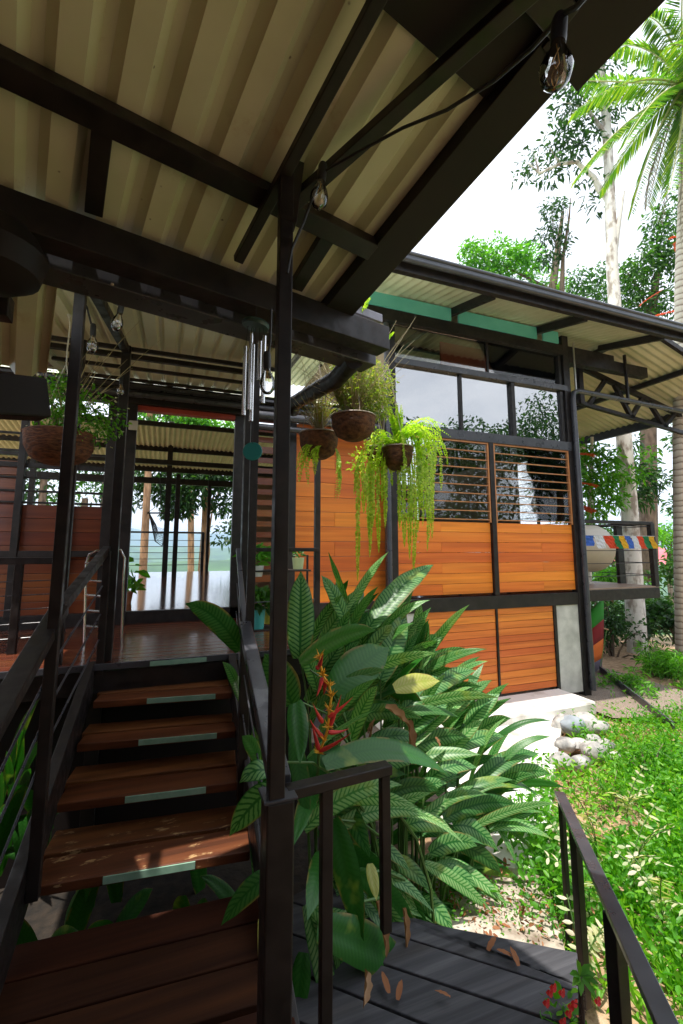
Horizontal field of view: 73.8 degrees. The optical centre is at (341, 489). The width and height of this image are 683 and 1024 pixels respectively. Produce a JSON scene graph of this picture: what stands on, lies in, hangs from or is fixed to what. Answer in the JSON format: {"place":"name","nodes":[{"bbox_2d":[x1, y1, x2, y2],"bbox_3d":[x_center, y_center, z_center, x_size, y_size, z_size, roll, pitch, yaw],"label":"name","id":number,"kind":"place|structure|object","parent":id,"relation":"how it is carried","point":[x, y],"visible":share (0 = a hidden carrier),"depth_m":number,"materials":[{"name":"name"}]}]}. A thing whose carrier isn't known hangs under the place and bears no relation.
{"place":"outdoors","nodes":[
{"label":"outdoors","id":0,"kind":"place"},
{"bbox_2d":[130,528,230,547],"bbox_3d":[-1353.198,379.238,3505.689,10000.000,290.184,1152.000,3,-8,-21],"label":"hills","id":1,"kind":"structure","parent":0,"point":[135,539],"depth_m":3458.30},
{"bbox_2d":[0,726,447,939],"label":"planting bed","id":2,"kind":"object","parent":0,"point":[44,918],"depth_m":2.65,"materials":[{"name":"soil"}]},
{"bbox_2d":[0,699,38,806],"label":"long leaf plant","id":3,"kind":"object","parent":2,"relation":"on","point":[16,759],"visible":0.56,"depth_m":2.59,"materials":[{"name":"plant"}]},
{"bbox_2d":[0,782,57,875],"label":"shade plant","id":4,"kind":"object","parent":2,"relation":"on","point":[11,812],"visible":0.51,"depth_m":2.20,"materials":[{"name":"green plant"}]},
{"bbox_2d":[16,868,234,944],"bbox_3d":[-1.185,2.179,2.865,1.142,0.462,1.869,2,-8,-13],"label":"shade plant","id":5,"kind":"object","parent":2,"relation":"on","point":[80,908],"visible":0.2,"depth_m":2.37,"materials":[{"name":"green plant"}]},
{"bbox_2d":[0,896,295,1023],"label":"landing deck","id":6,"kind":"structure","parent":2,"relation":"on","point":[195,964],"depth_m":1.62,"materials":[{"name":"brown wood"}]},
{"bbox_2d":[0,654,299,1023],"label":"staircase","id":7,"kind":"structure","parent":6,"relation":"on","point":[80,858],"depth_m":2.25,"materials":[{"name":"brown wood"}]},
{"bbox_2d":[0,546,110,864],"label":"stair railing","id":8,"kind":"object","parent":7,"relation":"attached to","point":[16,682],"visible":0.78,"depth_m":1.79,"materials":[{"name":"black metal"}]},
{"bbox_2d":[236,548,290,842],"bbox_3d":[-0.484,0.954,2.313,0.063,1.312,2.156,2,-8,-17],"label":"stair railing","id":9,"kind":"object","parent":7,"relation":"attached to","point":[252,678],"visible":0.69,"depth_m":2.23,"materials":[{"name":"metal"}]},
{"bbox_2d":[256,782,297,1023],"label":"newel post","id":10,"kind":"object","parent":6,"relation":"on","point":[274,976],"visible":0.9,"depth_m":1.18,"materials":[{"name":"black metal"}]},
{"bbox_2d":[285,760,391,1023],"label":"walkway railing","id":11,"kind":"object","parent":6,"relation":"attached to","point":[323,786],"visible":0.9,"depth_m":1.30,"materials":[{"name":"black metal"}]},
{"bbox_2d":[292,888,578,1023],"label":"plank walkway","id":12,"kind":"structure","parent":6,"relation":"attached to","point":[473,977],"depth_m":1.74,"materials":[{"name":"black wood"}]},
{"bbox_2d":[540,980,600,1023],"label":"potted plant","id":13,"kind":"object","parent":12,"relation":"on","point":[571,1009],"visible":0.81,"depth_m":1.58,"materials":[{"name":"red plant"}]},
{"bbox_2d":[185,552,554,1007],"bbox_3d":[0.414,1.355,2.583,2.517,1.992,1.118,6,-9,-37],"label":"striped leaf plant","id":14,"kind":"object","parent":2,"relation":"on","point":[470,809],"visible":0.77,"depth_m":2.53,"materials":[{"name":"plant"}]},
{"bbox_2d":[310,650,352,853],"bbox_3d":[-0.093,1.214,2.066,0.192,1.020,0.374,3,-8,-21],"label":"heliconia flower","id":15,"kind":"object","parent":14,"relation":"attached to","point":[325,683],"visible":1,"depth_m":1.98,"materials":[{"name":"plant"}]},
{"bbox_2d":[242,581,564,998],"bbox_3d":[0.324,1.449,2.663,2.420,1.826,0.939,7,-10,-43],"label":"broad leaf plant","id":16,"kind":"object","parent":2,"relation":"on","point":[358,941],"visible":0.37,"depth_m":2.08,"materials":[{"name":"plant"}]},
{"bbox_2d":[129,545,498,562],"bbox_3d":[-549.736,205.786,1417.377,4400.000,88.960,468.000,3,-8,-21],"label":"hills","id":17,"kind":"structure","parent":0,"point":[219,554],"depth_m":1430.04,"materials":[{"name":"white"}]},
{"bbox_2d":[24,0,680,548],"label":"sky","id":18,"kind":"structure","parent":0,"point":[489,204],"materials":[{"name":"white"}]},
{"bbox_2d":[129,559,673,582],"bbox_3d":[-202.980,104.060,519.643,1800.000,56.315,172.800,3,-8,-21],"label":"hills","id":19,"kind":"structure","parent":0,"point":[218,565],"depth_m":565.61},
{"bbox_2d":[375,689,595,728],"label":"path","id":20,"kind":"structure","parent":0,"point":[545,704],"depth_m":5.49,"materials":[{"name":"concrete"}]},
{"bbox_2d":[418,867,564,949],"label":"path","id":21,"kind":"structure","parent":0,"point":[534,936],"depth_m":2.40,"materials":[{"name":"gravel"}]},
{"bbox_2d":[410,861,574,944],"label":"fallen leaves","id":22,"kind":"object","parent":21,"relation":"on","point":[490,912],"visible":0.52,"depth_m":2.43,"materials":[{"name":"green plant"}]},
{"bbox_2d":[409,859,603,998],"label":"leaf litter","id":23,"kind":"object","parent":21,"relation":"on","point":[495,927],"visible":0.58,"depth_m":2.40,"materials":[{"name":"plant"}]},
{"bbox_2d":[421,717,561,868],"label":"path","id":24,"kind":"structure","parent":0,"point":[545,728],"depth_m":4.43,"materials":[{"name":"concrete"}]},
{"bbox_2d":[393,583,682,1023],"bbox_3d":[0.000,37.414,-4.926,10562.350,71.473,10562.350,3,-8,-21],"label":"ground","id":25,"kind":"structure","parent":0,"point":[593,1015],"depth_m":3.51,"materials":[{"name":"soil"}]},
{"bbox_2d":[24,468,98,504],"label":"leafy tree","id":26,"kind":"object","parent":25,"relation":"on","point":[44,485],"visible":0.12,"depth_m":14.66,"materials":[{"name":"green plant"}]},
{"bbox_2d":[24,471,103,506],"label":"leafy tree","id":27,"kind":"object","parent":25,"relation":"on","point":[84,500],"visible":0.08,"depth_m":15.85,"materials":[{"name":"green plant"}]},
{"bbox_2d":[76,471,136,506],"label":"leafy tree","id":28,"kind":"object","parent":25,"relation":"on","point":[100,496],"visible":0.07,"depth_m":17.66,"materials":[{"name":"green plant"}]},
{"bbox_2d":[0,619,311,888],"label":"porch deck","id":29,"kind":"structure","parent":25,"relation":"on","point":[157,654],"depth_m":3.08,"materials":[{"name":"brown wood"}]},
{"bbox_2d":[0,557,52,654],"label":"porch railing","id":30,"kind":"object","parent":29,"relation":"on","point":[15,609],"visible":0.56,"depth_m":3.25,"materials":[{"name":"black metal"}]},
{"bbox_2d":[83,549,125,647],"bbox_3d":[-1.825,0.899,3.497,0.306,0.892,0.022,3,-8,-21],"label":"folding ladder","id":31,"kind":"object","parent":29,"relation":"on","point":[86,595],"visible":0.48,"depth_m":3.50,"materials":[{"name":"silver metal"}]},
{"bbox_2d":[24,288,339,903],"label":"porch roof","id":32,"kind":"structure","parent":29,"relation":"on","point":[183,356],"depth_m":3.03,"materials":[{"name":"black metal"}]},
{"bbox_2d":[20,314,159,466],"bbox_3d":[-1.612,-0.601,2.775,0.817,0.912,0.756,-4,-8,28],"label":"hanging basket","id":33,"kind":"object","parent":32,"relation":"hanging from","point":[42,442],"visible":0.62,"depth_m":2.70,"materials":[{"name":"wicker"}]},
{"bbox_2d":[86,304,124,395],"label":"string lights","id":34,"kind":"object","parent":32,"relation":"hanging from","point":[120,310],"visible":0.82,"depth_m":2.29,"materials":[{"name":"glass"}]},
{"bbox_2d":[239,460,320,640],"bbox_3d":[-0.474,0.672,3.570,0.675,2.000,0.115,4,-9,-29],"label":"porch railing","id":35,"kind":"object","parent":29,"relation":"on","point":[316,548],"visible":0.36,"depth_m":3.71,"materials":[{"name":"black metal"}]},
{"bbox_2d":[254,555,310,631],"bbox_3d":[-0.597,0.968,4.341,0.580,0.686,0.250,3,-8,-21],"label":"plant shelf","id":36,"kind":"object","parent":29,"relation":"on","point":[267,627],"visible":0.16,"depth_m":4.34,"materials":[{"name":"black metal"}]},
{"bbox_2d":[233,543,270,576],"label":"potted plant","id":37,"kind":"object","parent":36,"relation":"on","point":[262,556],"visible":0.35,"depth_m":4.22,"materials":[{"name":"green plant"}]},
{"bbox_2d":[238,585,269,629],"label":"potted plant","id":38,"kind":"object","parent":36,"relation":"on","point":[259,614],"visible":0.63,"depth_m":4.15,"materials":[{"name":"green plant"}]},
{"bbox_2d":[292,552,306,568],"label":"potted plant","id":39,"kind":"object","parent":36,"relation":"on","point":[298,562],"visible":0.84,"depth_m":4.40,"materials":[{"name":"green plant"}]},
{"bbox_2d":[138,412,191,570],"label":"tree","id":40,"kind":"object","parent":25,"relation":"on","point":[143,560],"visible":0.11,"depth_m":14.66,"materials":[{"name":"beige plant"}]},
{"bbox_2d":[132,471,232,570],"bbox_3d":[-5.296,2.520,17.162,5.690,8.493,2.186,3,-8,-21],"label":"shade tree","id":41,"kind":"object","parent":25,"relation":"on","point":[187,496],"visible":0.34,"depth_m":16.97,"materials":[{"name":"green plant"}]},
{"bbox_2d":[138,413,234,571],"bbox_3d":[-7.200,1.510,20.795,5.645,11.446,2.162,3,-8,-21],"label":"leafy tree","id":42,"kind":"object","parent":25,"relation":"on","point":[206,422],"visible":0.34,"depth_m":20.81,"materials":[{"name":"green plant"}]},
{"bbox_2d":[0,362,385,727],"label":"house","id":43,"kind":"structure","parent":25,"relation":"on","point":[169,448],"depth_m":5.21,"materials":[{"name":"wood"}]},
{"bbox_2d":[127,556,150,604],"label":"potted plant","id":44,"kind":"object","parent":43,"relation":"on","point":[136,585],"visible":0.33,"depth_m":5.27,"materials":[{"name":"green plant"}]},
{"bbox_2d":[147,473,170,545],"bbox_3d":[-4.550,0.487,11.355,0.545,1.849,0.039,3,-8,-21],"label":"hammock chair","id":45,"kind":"object","parent":43,"relation":"hanging from","point":[152,524],"visible":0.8,"depth_m":11.27,"materials":[{"name":"black fabric"}]},
{"bbox_2d":[129,531,204,571],"bbox_3d":[-6.063,1.669,12.234,4.530,1.125,0.150,3,-8,-21],"label":"terrace railing","id":46,"kind":"object","parent":43,"relation":"on","point":[201,558],"visible":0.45,"depth_m":12.88,"materials":[{"name":"black metal"}]},
{"bbox_2d":[209,516,231,552],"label":"leafy tree","id":47,"kind":"object","parent":25,"relation":"on","point":[227,540],"visible":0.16,"depth_m":17.27,"materials":[{"name":"green plant"}]},
{"bbox_2d":[256,251,682,699],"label":"tall house","id":48,"kind":"structure","parent":25,"relation":"on","point":[503,377],"depth_m":6.33,"materials":[{"name":"wood"}]},
{"bbox_2d":[397,435,491,522],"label":"louvers","id":49,"kind":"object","parent":48,"relation":"in","point":[486,452],"depth_m":6.05,"materials":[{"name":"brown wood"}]},
{"bbox_2d":[425,609,497,692],"bbox_3d":[1.469,2.056,5.683,1.138,1.079,0.041,3,-8,-21],"label":"storage door","id":50,"kind":"structure","parent":48,"relation":"in","point":[476,631],"depth_m":5.78,"materials":[{"name":"brown wood"}]},
{"bbox_2d":[495,606,556,694],"bbox_3d":[2.461,2.106,6.061,0.967,1.079,0.041,3,-8,-21],"label":"storage door","id":51,"kind":"structure","parent":48,"relation":"in","point":[525,648],"depth_m":6.05,"materials":[{"name":"brown wood"}]},
{"bbox_2d":[493,443,572,524],"bbox_3d":[2.712,-0.065,6.439,1.367,1.092,0.040,3,-8,-21],"label":"window frame","id":52,"kind":"structure","parent":48,"relation":"in","point":[540,467],"depth_m":6.51,"materials":[{"name":"brown wood"}]},
{"bbox_2d":[481,520,660,601],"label":"balcony","id":53,"kind":"structure","parent":48,"relation":"attached to","point":[621,589],"depth_m":7.08,"materials":[{"name":"concrete"}]},
{"bbox_2d":[563,524,615,583],"bbox_3d":[4.008,1.079,7.622,0.900,0.978,0.775,3,-8,-21],"label":"water tank","id":54,"kind":"object","parent":53,"relation":"on","point":[600,556],"visible":0.31,"depth_m":7.35,"materials":[{"name":"plastic"}]},
{"bbox_2d":[591,601,608,671],"bbox_3d":[4.289,2.719,7.760,1.173,1.702,0.338,6,-9,-37],"label":"striped hammock","id":55,"kind":"object","parent":53,"relation":"hanging from","point":[597,616],"visible":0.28,"depth_m":7.67,"materials":[{"name":"multicoloured fabric"}]},
{"bbox_2d":[586,535,657,548],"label":"prayer flags","id":56,"kind":"object","parent":53,"relation":"hanging from","point":[612,541],"visible":0.96,"depth_m":6.92,"materials":[{"name":"fabric"}]},
{"bbox_2d":[456,212,576,290],"bbox_3d":[6.517,-6.073,16.747,4.637,8.653,1.894,1,-8,-10],"label":"leafy tree","id":57,"kind":"object","parent":25,"relation":"on","point":[524,259],"visible":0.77,"depth_m":16.80,"materials":[{"name":"green plant"}]},
{"bbox_2d":[531,196,578,291],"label":"slender tree","id":58,"kind":"object","parent":25,"relation":"on","point":[561,237],"visible":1,"depth_m":13.95,"materials":[{"name":"green plant"}]},
{"bbox_2d":[551,713,566,733],"bbox_3d":[2.498,2.626,5.105,0.276,0.210,0.274,-3,-8,23],"label":"stone","id":59,"kind":"object","parent":25,"relation":"on","point":[556,720],"visible":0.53,"depth_m":5.05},
{"bbox_2d":[548,751,570,769],"bbox_3d":[2.042,2.528,4.248,0.220,0.150,0.209,-3,-8,19],"label":"stone","id":60,"kind":"object","parent":25,"relation":"on","point":[557,756],"visible":0.65,"depth_m":4.20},
{"bbox_2d":[554,737,575,753],"bbox_3d":[2.252,2.571,4.574,0.231,0.152,0.185,3,-8,-21],"label":"stone","id":61,"kind":"object","parent":25,"relation":"on","point":[566,745],"visible":0.87,"depth_m":4.52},
{"bbox_2d":[490,749,642,946],"bbox_3d":[1.399,2.319,3.154,0.853,0.341,2.160,-3,-8,21],"label":"ground cover","id":62,"kind":"object","parent":25,"relation":"on","point":[548,876],"visible":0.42,"depth_m":2.71,"materials":[{"name":"green plant"}]},
{"bbox_2d":[544,821,600,916],"bbox_3d":[1.279,2.138,2.478,0.270,0.408,0.415,3,-8,-21],"label":"variegated shrub","id":63,"kind":"object","parent":25,"relation":"on","point":[589,885],"visible":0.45,"depth_m":2.53,"materials":[{"name":"beige plant"}]},
{"bbox_2d":[560,714,584,735],"bbox_3d":[2.551,2.616,5.056,0.315,0.216,0.281,3,-8,-21],"label":"stone","id":64,"kind":"object","parent":25,"relation":"on","point":[566,722],"visible":0.77,"depth_m":4.96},
{"bbox_2d":[553,794,606,862],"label":"variegated shrub","id":65,"kind":"object","parent":25,"relation":"on","point":[585,825],"visible":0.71,"depth_m":2.85,"materials":[{"name":"green plant"}]},
{"bbox_2d":[556,894,604,985],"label":"variegated shrub","id":66,"kind":"object","parent":25,"relation":"on","point":[594,930],"visible":0.44,"depth_m":2.13,"materials":[{"name":"beige plant"}]},
{"bbox_2d":[487,552,673,636],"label":"undergrowth","id":67,"kind":"object","parent":25,"relation":"on","point":[618,602],"visible":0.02,"depth_m":11.06,"materials":[{"name":"green plant"}]},
{"bbox_2d":[565,260,634,471],"bbox_3d":[8.389,-3.985,14.652,2.442,7.083,1.667,-2,-8,16],"label":"leafy tree","id":68,"kind":"object","parent":67,"relation":"on","point":[589,288],"visible":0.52,"depth_m":14.86,"materials":[{"name":"green plant"}]},
{"bbox_2d":[600,179,678,581],"bbox_3d":[7.582,-3.396,11.515,5.812,11.535,2.650,6,-9,-37],"label":"leafy tree","id":69,"kind":"object","parent":67,"relation":"on","point":[637,293],"visible":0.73,"depth_m":12.83,"materials":[{"name":"green plant"}]},
{"bbox_2d":[571,754,590,771],"bbox_3d":[2.208,2.529,4.208,0.213,0.136,0.142,3,-8,-21],"label":"stone","id":70,"kind":"object","parent":25,"relation":"on","point":[576,758],"visible":0.65,"depth_m":4.17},
{"bbox_2d":[484,673,682,1023],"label":"grass","id":71,"kind":"structure","parent":25,"relation":"on","point":[671,958],"depth_m":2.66,"materials":[{"name":"green plant"}]},
{"bbox_2d":[570,959,598,1023],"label":"plant","id":72,"kind":"object","parent":25,"relation":"on","point":[585,975],"visible":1,"depth_m":1.41,"materials":[{"name":"green plant"}]},
{"bbox_2d":[571,712,597,731],"bbox_3d":[2.745,2.618,5.130,0.356,0.222,0.294,3,-8,-21],"label":"stone","id":73,"kind":"object","parent":25,"relation":"on","point":[587,717],"visible":0.44,"depth_m":5.06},
{"bbox_2d":[510,37,662,653],"bbox_3d":[5.873,-2.962,10.068,3.718,16.820,1.728,0,-8,1],"label":"tall tree","id":74,"kind":"object","parent":25,"relation":"on","point":[636,607],"visible":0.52,"depth_m":10.69,"materials":[{"name":"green plant"}]},
{"bbox_2d":[579,741,606,761],"bbox_3d":[2.441,2.541,4.418,0.258,0.197,0.224,3,-8,-21],"label":"stone","id":75,"kind":"object","parent":25,"relation":"on","point":[593,750],"visible":0.59,"depth_m":4.35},
{"bbox_2d":[593,720,609,735],"bbox_3d":[2.852,2.635,5.035,0.242,0.143,0.157,3,-8,-21],"label":"stone","id":76,"kind":"object","parent":25,"relation":"on","point":[600,724],"visible":0.66,"depth_m":4.98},
{"bbox_2d":[531,721,682,823],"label":"ground cover","id":77,"kind":"object","parent":25,"relation":"on","point":[588,773],"visible":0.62,"depth_m":3.85,"materials":[{"name":"green plant"}]},
{"bbox_2d":[550,437,663,605],"bbox_3d":[5.212,0.735,9.379,2.868,3.688,1.209,1,-8,-6],"label":"flowering tree","id":78,"kind":"object","parent":25,"relation":"on","point":[590,474],"visible":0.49,"depth_m":9.37,"materials":[{"name":"green plant"}]},
{"bbox_2d":[555,791,678,1023],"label":"garden handrail","id":79,"kind":"object","parent":25,"relation":"on","point":[623,950],"visible":0.81,"depth_m":1.44,"materials":[{"name":"metal"}]},
{"bbox_2d":[556,719,681,815],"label":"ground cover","id":80,"kind":"object","parent":25,"relation":"on","point":[613,766],"visible":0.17,"depth_m":4.11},
{"bbox_2d":[584,758,657,827],"bbox_3d":[2.113,2.414,3.584,0.672,0.448,0.487,3,-8,-21],"label":"shrub","id":81,"kind":"object","parent":25,"relation":"on","point":[603,786],"visible":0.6,"depth_m":3.57,"materials":[{"name":"green plant"}]},
{"bbox_2d":[568,0,682,655],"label":"palm tree","id":82,"kind":"object","parent":25,"relation":"on","point":[672,93],"visible":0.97,"depth_m":8.21,"materials":[{"name":"green plant"}]},
{"bbox_2d":[592,562,661,602],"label":"shrub","id":83,"kind":"object","parent":25,"relation":"on","point":[606,579],"visible":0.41,"depth_m":11.59,"materials":[{"name":"green plant"}]},
{"bbox_2d":[596,664,660,699],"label":"shrub","id":84,"kind":"object","parent":25,"relation":"on","point":[631,680],"visible":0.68,"depth_m":6.66,"materials":[{"name":"green plant"}]},
{"bbox_2d":[606,765,653,821],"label":"variegated shrub","id":85,"kind":"object","parent":25,"relation":"on","point":[630,805],"visible":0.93,"depth_m":3.37,"materials":[{"name":"beige plant"}]},
{"bbox_2d":[591,600,669,658],"bbox_3d":[5.523,2.844,9.038,1.721,1.535,1.134,-7,-10,43],"label":"shrub","id":86,"kind":"object","parent":25,"relation":"on","point":[615,626],"visible":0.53,"depth_m":8.89,"materials":[{"name":"green plant"}]},
{"bbox_2d":[602,432,672,646],"bbox_3d":[6.779,1.070,10.262,1.592,4.837,1.112,3,-8,-21],"label":"leafy tree","id":87,"kind":"object","parent":25,"relation":"on","point":[647,489],"visible":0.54,"depth_m":10.25,"materials":[{"name":"green plant"}]},
{"bbox_2d":[605,547,673,608],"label":"garden pavilion","id":88,"kind":"structure","parent":25,"relation":"on","point":[660,552],"depth_m":26.31,"materials":[{"name":"plant"}]},
{"bbox_2d":[599,731,680,783],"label":"shrub","id":89,"kind":"object","parent":25,"relation":"on","point":[635,750],"visible":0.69,"depth_m":4.07,"materials":[{"name":"green plant"}]},
{"bbox_2d":[606,591,674,647],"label":"shrub","id":90,"kind":"object","parent":25,"relation":"on","point":[648,599],"visible":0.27,"depth_m":10.19,"materials":[{"name":"green plant"}]},
{"bbox_2d":[614,843,682,930],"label":"variegated shrub","id":91,"kind":"object","parent":25,"relation":"on","point":[645,879],"visible":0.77,"depth_m":2.45,"materials":[{"name":"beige plant"}]},
{"bbox_2d":[622,600,674,643],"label":"shrub","id":92,"kind":"object","parent":25,"relation":"on","point":[666,614],"visible":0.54,"depth_m":9.55,"materials":[{"name":"green plant"}]},
{"bbox_2d":[626,803,674,887],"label":"variegated shrub","id":93,"kind":"object","parent":25,"relation":"on","point":[640,849],"visible":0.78,"depth_m":2.68,"materials":[{"name":"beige plant"}]},
{"bbox_2d":[632,640,682,680],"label":"shrub","id":94,"kind":"object","parent":25,"relation":"on","point":[666,664],"visible":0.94,"depth_m":7.32,"materials":[{"name":"green plant"}]},
{"bbox_2d":[658,511,672,560],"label":"shrub","id":95,"kind":"object","parent":25,"relation":"on","point":[663,535],"visible":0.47,"depth_m":17.42,"materials":[{"name":"green plant"}]},
{"bbox_2d":[658,546,673,585],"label":"shrub","id":96,"kind":"object","parent":25,"relation":"on","point":[668,568],"visible":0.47,"depth_m":11.89,"materials":[{"name":"green plant"}]},
{"bbox_2d":[659,423,672,515],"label":"leafy tree","id":97,"kind":"object","parent":25,"relation":"on","point":[669,509],"visible":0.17,"depth_m":14.05,"materials":[{"name":"green plant"}]},
{"bbox_3d":[-0.284,-0.223,-0.351,3.800,4.350,6.300,3,-8,-21],"label":"entrance pavilion","id":98,"kind":"object","parent":25,"relation":"on","visible":0},
{"bbox_2d":[0,0,664,800],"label":"entrance canopy","id":99,"kind":"object","parent":98,"relation":"attached to","point":[162,158],"visible":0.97,"depth_m":1.40,"materials":[{"name":"black metal"}]},
{"bbox_2d":[0,209,49,297],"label":"hanging lamp","id":100,"kind":"object","parent":99,"relation":"hanging from","point":[24,267],"visible":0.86,"depth_m":1.39,"materials":[{"name":"black metal"}]},
{"bbox_2d":[241,306,268,460],"bbox_3d":[-0.348,-0.433,1.818,0.111,0.645,0.111,3,-8,-21],"label":"wind chime","id":101,"kind":"object","parent":99,"relation":"hanging from","point":[252,450],"visible":0.99,"depth_m":1.81,"materials":[{"name":"silver metal"}]},
{"bbox_2d":[292,356,341,500],"bbox_3d":[-0.163,-0.380,3.038,0.459,0.954,0.537,-4,-8,25],"label":"hanging basket","id":102,"kind":"object","parent":99,"relation":"hanging from","point":[319,441],"visible":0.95,"depth_m":2.95,"materials":[{"name":"plant"}]},
{"bbox_2d":[296,317,415,441],"bbox_3d":[0.089,-0.652,2.799,0.773,0.724,0.681,3,-8,-21],"label":"hanging basket","id":103,"kind":"object","parent":99,"relation":"hanging from","point":[352,420],"visible":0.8,"depth_m":2.71,"materials":[{"name":"plant"}]},
{"bbox_2d":[345,402,390,478],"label":"hanging plant","id":104,"kind":"object","parent":99,"relation":"hanging from","point":[375,451],"visible":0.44,"depth_m":3.09,"materials":[{"name":"plant"}]},
{"bbox_2d":[354,367,448,580],"bbox_3d":[0.412,-0.093,2.898,0.667,1.460,0.369,1,-8,-5],"label":"hanging basket","id":105,"kind":"object","parent":99,"relation":"hanging from","point":[398,454],"visible":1,"depth_m":2.89,"materials":[{"name":"plant"}]},
{"bbox_2d":[259,0,585,394],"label":"string lights","id":106,"kind":"object","parent":99,"relation":"hanging from","point":[556,28],"visible":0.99,"depth_m":0.89,"materials":[{"name":"black rubber"}]},
{"bbox_2d":[572,667,682,717],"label":"gravel path","id":107,"kind":"structure","parent":0,"point":[600,695],"depth_m":6.17,"materials":[{"name":"gravel"}]},
{"bbox_2d":[599,666,674,730],"bbox_3d":[3.994,2.807,6.306,0.020,0.100,2.554,-2,-8,13],"label":"garden edging","id":108,"kind":"object","parent":107,"relation":"on","point":[636,696],"visible":0.8,"depth_m":6.02,"materials":[{"name":"metal"}]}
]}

